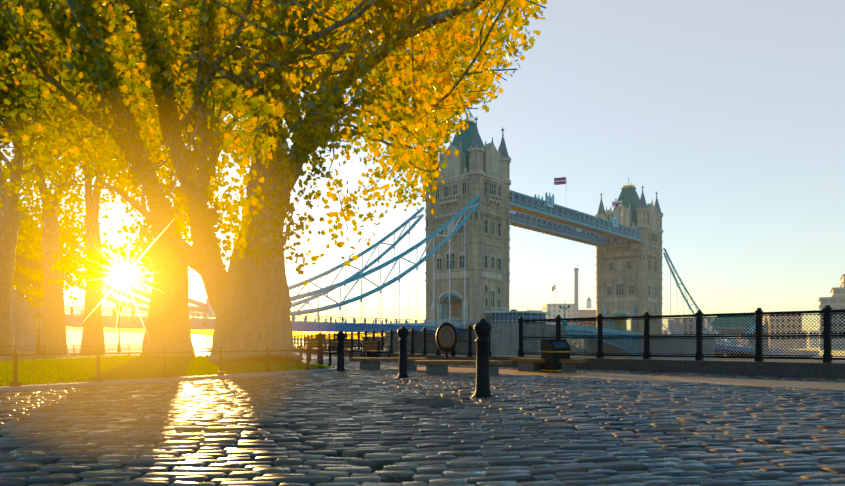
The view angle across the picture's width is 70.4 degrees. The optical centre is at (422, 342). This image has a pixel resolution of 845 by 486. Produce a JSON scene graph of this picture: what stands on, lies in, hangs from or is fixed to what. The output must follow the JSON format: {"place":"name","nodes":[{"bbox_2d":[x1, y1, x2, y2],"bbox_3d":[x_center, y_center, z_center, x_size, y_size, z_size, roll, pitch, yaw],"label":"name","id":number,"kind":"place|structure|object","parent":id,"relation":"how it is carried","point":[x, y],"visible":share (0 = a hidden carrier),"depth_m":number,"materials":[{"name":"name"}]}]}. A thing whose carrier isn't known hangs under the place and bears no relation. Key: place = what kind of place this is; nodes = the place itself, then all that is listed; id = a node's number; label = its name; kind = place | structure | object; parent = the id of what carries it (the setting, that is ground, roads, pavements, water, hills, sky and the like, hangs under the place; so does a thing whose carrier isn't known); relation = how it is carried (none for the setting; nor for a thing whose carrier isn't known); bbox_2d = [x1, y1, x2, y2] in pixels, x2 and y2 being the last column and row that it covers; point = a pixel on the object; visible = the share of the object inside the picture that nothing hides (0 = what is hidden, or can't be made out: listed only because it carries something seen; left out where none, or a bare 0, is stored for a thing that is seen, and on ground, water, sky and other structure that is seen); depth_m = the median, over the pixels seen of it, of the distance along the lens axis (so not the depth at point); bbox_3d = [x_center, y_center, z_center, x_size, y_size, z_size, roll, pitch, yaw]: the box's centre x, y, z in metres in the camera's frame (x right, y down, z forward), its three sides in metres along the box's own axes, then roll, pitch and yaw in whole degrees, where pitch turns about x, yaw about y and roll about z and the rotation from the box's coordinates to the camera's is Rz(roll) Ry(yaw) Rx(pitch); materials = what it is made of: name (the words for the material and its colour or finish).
{"place":"outdoors","nodes":[
{"label":"outdoors","id":0,"kind":"place"},
{"bbox_2d":[0,229,332,419],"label":"lens starburst","id":1,"kind":"object","parent":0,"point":[119,279],"visible":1,"depth_m":0.96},
{"bbox_2d":[0,355,334,385],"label":"lawn grass","id":2,"kind":"structure","parent":0,"point":[50,369],"depth_m":14.99,"materials":[{"name":"green plant"}]},
{"bbox_2d":[16,344,360,358],"bbox_3d":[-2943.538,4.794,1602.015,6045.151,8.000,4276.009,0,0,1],"label":"ground","id":3,"kind":"structure","parent":0,"point":[125,347],"depth_m":65.54,"materials":[{"name":"stone"}]},
{"bbox_2d":[10,206,61,347],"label":"abutment","id":4,"kind":"object","parent":3,"relation":"on","point":[22,328],"depth_m":78.65,"materials":[{"name":"stone"}]},
{"bbox_2d":[32,310,44,353],"bbox_3d":[-20.791,-0.481,32.403,0.600,2.550,0.467,0,0,1],"label":"lamp post","id":5,"kind":"object","parent":3,"relation":"on","point":[38,319],"depth_m":32.33,"materials":[{"name":"black metal"}]},
{"bbox_2d":[0,189,104,311],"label":"tree","id":6,"kind":"object","parent":3,"relation":"on","point":[28,209],"depth_m":63.89,"materials":[{"name":"yellow plant"}]},
{"bbox_2d":[0,140,111,305],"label":"tree","id":7,"kind":"object","parent":3,"relation":"on","point":[29,232],"depth_m":51.64,"materials":[{"name":"yellow plant"}]},
{"bbox_2d":[0,1,194,355],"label":"plane tree","id":8,"kind":"object","parent":3,"relation":"on","point":[54,296],"depth_m":33.96,"materials":[{"name":"yellow plant"}]},
{"bbox_2d":[115,302,122,351],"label":"lamp post","id":9,"kind":"object","parent":3,"relation":"on","point":[119,308],"depth_m":50.46,"materials":[{"name":"black metal"}]},
{"bbox_2d":[0,0,247,353],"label":"plane tree","id":10,"kind":"object","parent":3,"relation":"on","point":[62,29],"depth_m":20.20,"materials":[{"name":"yellow plant"}]},
{"bbox_2d":[2,100,250,352],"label":"plane tree","id":11,"kind":"object","parent":3,"relation":"on","point":[94,298],"depth_m":40.09,"materials":[{"name":"brown plant"}]},
{"bbox_2d":[0,355,348,391],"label":"lawn kerb","id":12,"kind":"structure","parent":3,"relation":"on","point":[113,382],"depth_m":11.10,"materials":[{"name":"stone"}]},
{"bbox_2d":[0,344,336,386],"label":"knee rail","id":13,"kind":"object","parent":12,"relation":"on","point":[15,355],"depth_m":11.22,"materials":[{"name":"black metal"}]},
{"bbox_2d":[0,0,406,356],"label":"plane tree","id":14,"kind":"object","parent":3,"relation":"on","point":[67,49],"depth_m":20.02,"materials":[{"name":"yellow plant"}]},
{"bbox_2d":[0,0,546,362],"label":"plane tree","id":15,"kind":"object","parent":3,"relation":"on","point":[421,94],"depth_m":15.83,"materials":[{"name":"yellow plant"}]},
{"bbox_2d":[293,335,301,351],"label":"distant river railing","id":16,"kind":"object","parent":3,"relation":"on","point":[297,336],"depth_m":47.67,"materials":[{"name":"black metal"}]},
{"bbox_2d":[367,341,380,357],"bbox_3d":[-2.203,0.364,27.000,0.560,0.860,0.560,0,0,11],"label":"bench","id":17,"kind":"object","parent":3,"relation":"on","point":[369,354],"depth_m":26.79,"materials":[{"name":"wood"}]},
{"bbox_2d":[300,325,491,365],"bbox_3d":[-3.657,0.099,32.689,0.360,1.390,29.964,0,0,-23],"label":"river railing","id":18,"kind":"object","parent":3,"relation":"on","point":[470,349],"visible":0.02,"depth_m":24.75,"materials":[{"name":"black metal"}]},
{"bbox_2d":[337,360,844,472],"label":"cobble joint bed","id":19,"kind":"object","parent":3,"relation":"on","point":[820,361],"visible":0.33,"depth_m":24.50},
{"bbox_2d":[299,341,317,360],"bbox_3d":[-4.489,0.372,23.841,0.537,0.845,1.893,0,0,-23],"label":"park bench","id":20,"kind":"object","parent":19,"relation":"on","point":[313,346],"depth_m":24.16,"materials":[{"name":"brown wood"}]},
{"bbox_2d":[317,341,336,363],"bbox_3d":[-3.250,0.372,21.014,0.537,0.845,1.893,0,0,-23],"label":"park bench","id":21,"kind":"object","parent":19,"relation":"on","point":[333,346],"depth_m":21.06,"materials":[{"name":"brown wood"}]},
{"bbox_2d":[344,341,362,357],"bbox_3d":[-3.108,0.372,26.027,0.537,0.845,1.893,0,0,-23],"label":"park bench","id":22,"kind":"object","parent":19,"relation":"on","point":[348,347],"depth_m":25.27,"materials":[{"name":"brown wood"}]},
{"bbox_2d":[363,341,390,357],"bbox_3d":[-1.773,0.372,22.997,0.537,0.845,1.893,0,0,-23],"label":"park bench","id":23,"kind":"object","parent":19,"relation":"on","point":[373,348],"depth_m":22.62,"materials":[{"name":"brown wood"}]},
{"bbox_2d":[349,357,426,370],"bbox_3d":[-0.894,0.604,15.869,2.000,0.380,0.618,0,0,5],"label":"plank bench","id":24,"kind":"object","parent":19,"relation":"on","point":[369,363],"depth_m":15.61,"materials":[{"name":"stone"}]},
{"bbox_2d":[316,319,493,398],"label":"bollards","id":25,"kind":"object","parent":19,"relation":"on","point":[482,328],"visible":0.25,"depth_m":8.06,"materials":[{"name":"black metal"}]},
{"bbox_2d":[0,358,844,485],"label":"cobble stones","id":26,"kind":"object","parent":19,"relation":"on","point":[307,429],"visible":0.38,"depth_m":4.91,"materials":[{"name":"stone"}]},
{"bbox_2d":[400,399,464,407],"bbox_3d":[0.123,0.765,7.415,0.780,0.049,0.950,0,0,1],"label":"drain cover","id":27,"kind":"object","parent":19,"relation":"on","point":[439,403],"visible":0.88,"depth_m":7.37,"materials":[{"name":"metal"}]},
{"bbox_2d":[436,322,457,368],"bbox_3d":[0.677,0.114,16.823,0.620,1.360,0.345,0,0,1],"label":"lifebuoy housing","id":28,"kind":"object","parent":19,"relation":"on","point":[446,337],"visible":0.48,"depth_m":16.71,"materials":[{"name":"black metal"}]},
{"bbox_2d":[414,360,510,375],"bbox_3d":[0.906,0.604,13.530,2.150,0.380,0.618,0,0,5],"label":"plank bench","id":29,"kind":"object","parent":19,"relation":"on","point":[436,367],"visible":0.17,"depth_m":13.28,"materials":[{"name":"stone"}]},
{"bbox_2d":[508,358,586,372],"bbox_3d":[3.142,0.604,15.182,1.900,0.380,0.618,0,0,39],"label":"plank bench","id":30,"kind":"object","parent":19,"relation":"on","point":[534,365],"visible":0.67,"depth_m":15.13,"materials":[{"name":"stone"}]},
{"bbox_2d":[540,340,570,372],"bbox_3d":[3.306,0.364,14.878,0.560,0.860,0.560,0,0,-24],"label":"litter bin","id":31,"kind":"object","parent":19,"relation":"on","point":[553,352],"visible":0.77,"depth_m":14.69,"materials":[{"name":"black metal"}]},
{"bbox_2d":[382,366,844,389],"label":"flagstone paving","id":32,"kind":"structure","parent":3,"relation":"on","point":[786,384],"depth_m":11.94,"materials":[{"name":"grey stone"}]},
{"bbox_2d":[489,305,844,377],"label":"river railing","id":33,"kind":"object","parent":32,"relation":"on","point":[827,367],"visible":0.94,"depth_m":14.26,"materials":[{"name":"black metal"}]},
{"bbox_2d":[66,330,384,349],"bbox_3d":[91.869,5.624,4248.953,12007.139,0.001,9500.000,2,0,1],"label":"river water","id":34,"kind":"structure","parent":0,"point":[126,337],"depth_m":541.54,"materials":[{"name":"liquid"}]},
{"bbox_2d":[385,323,567,356],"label":"pier","id":35,"kind":"structure","parent":34,"relation":"in","point":[504,339],"depth_m":132.00,"materials":[{"name":"stone"}]},
{"bbox_2d":[425,111,510,322],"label":"tower","id":36,"kind":"structure","parent":35,"relation":"on","point":[473,169],"depth_m":147.97,"materials":[{"name":"stone"}]},
{"bbox_2d":[62,195,480,325],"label":"suspension cables","id":37,"kind":"object","parent":36,"relation":"attached to","point":[314,294],"visible":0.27,"depth_m":124.98,"materials":[{"name":"blue paint"}]},
{"bbox_2d":[65,306,476,333],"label":"deck span","id":38,"kind":"object","parent":37,"relation":"hanging from","point":[317,326],"visible":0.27,"depth_m":110.59,"materials":[{"name":"blue paint"}]},
{"bbox_2d":[485,284,569,325],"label":"building","id":39,"kind":"structure","parent":35,"relation":"on","point":[512,315],"depth_m":137.90,"materials":[{"name":"white glass"}]},
{"bbox_2d":[566,325,643,357],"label":"bascule span","id":40,"kind":"object","parent":35,"relation":"on","point":[585,331],"visible":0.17,"depth_m":184.07,"materials":[{"name":"blue paint"}]},
{"bbox_2d":[566,335,714,359],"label":"pier","id":41,"kind":"structure","parent":34,"relation":"in","point":[708,344],"depth_m":190.67,"materials":[{"name":"stone"}]},
{"bbox_2d":[595,178,662,334],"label":"tower","id":42,"kind":"structure","parent":41,"relation":"on","point":[629,278],"depth_m":204.18,"materials":[{"name":"stone"}]},
{"bbox_2d":[510,190,641,251],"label":"level walkways","id":43,"kind":"structure","parent":42,"relation":"attached to","point":[547,216],"depth_m":179.71,"materials":[{"name":"blue paint"}]},
{"bbox_2d":[554,177,621,206],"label":"bridge flags","id":44,"kind":"object","parent":43,"relation":"on","point":[559,181],"visible":1,"depth_m":172.24,"materials":[{"name":"multicoloured fabric"}]},
{"bbox_2d":[662,248,754,344],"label":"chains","id":45,"kind":"object","parent":42,"relation":"attached to","point":[666,255],"visible":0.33,"depth_m":217.79,"materials":[{"name":"blue paint"}]},
{"bbox_2d":[1,0,844,355],"label":"sky","id":46,"kind":"structure","parent":0,"point":[730,111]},
{"bbox_2d":[293,338,844,360],"bbox_3d":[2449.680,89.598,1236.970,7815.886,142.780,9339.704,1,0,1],"label":"bank ground","id":47,"kind":"structure","parent":0,"point":[723,358],"depth_m":272.38,"materials":[{"name":"grey stone"}]},
{"bbox_2d":[299,268,844,350],"bbox_3d":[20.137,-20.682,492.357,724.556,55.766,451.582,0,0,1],"label":"distant buildings","id":48,"kind":"structure","parent":47,"relation":"on","point":[835,300],"depth_m":335.63,"materials":[{"name":"beige brick"}]},
{"bbox_2d":[704,309,818,359],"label":"boat","id":49,"kind":"object","parent":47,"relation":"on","point":[734,327],"visible":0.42,"depth_m":274.97,"materials":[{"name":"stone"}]},
{"bbox_2d":[714,341,753,352],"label":"boat","id":50,"kind":"object","parent":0,"point":[727,346],"visible":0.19,"depth_m":252.35,"materials":[{"name":"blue paint"}]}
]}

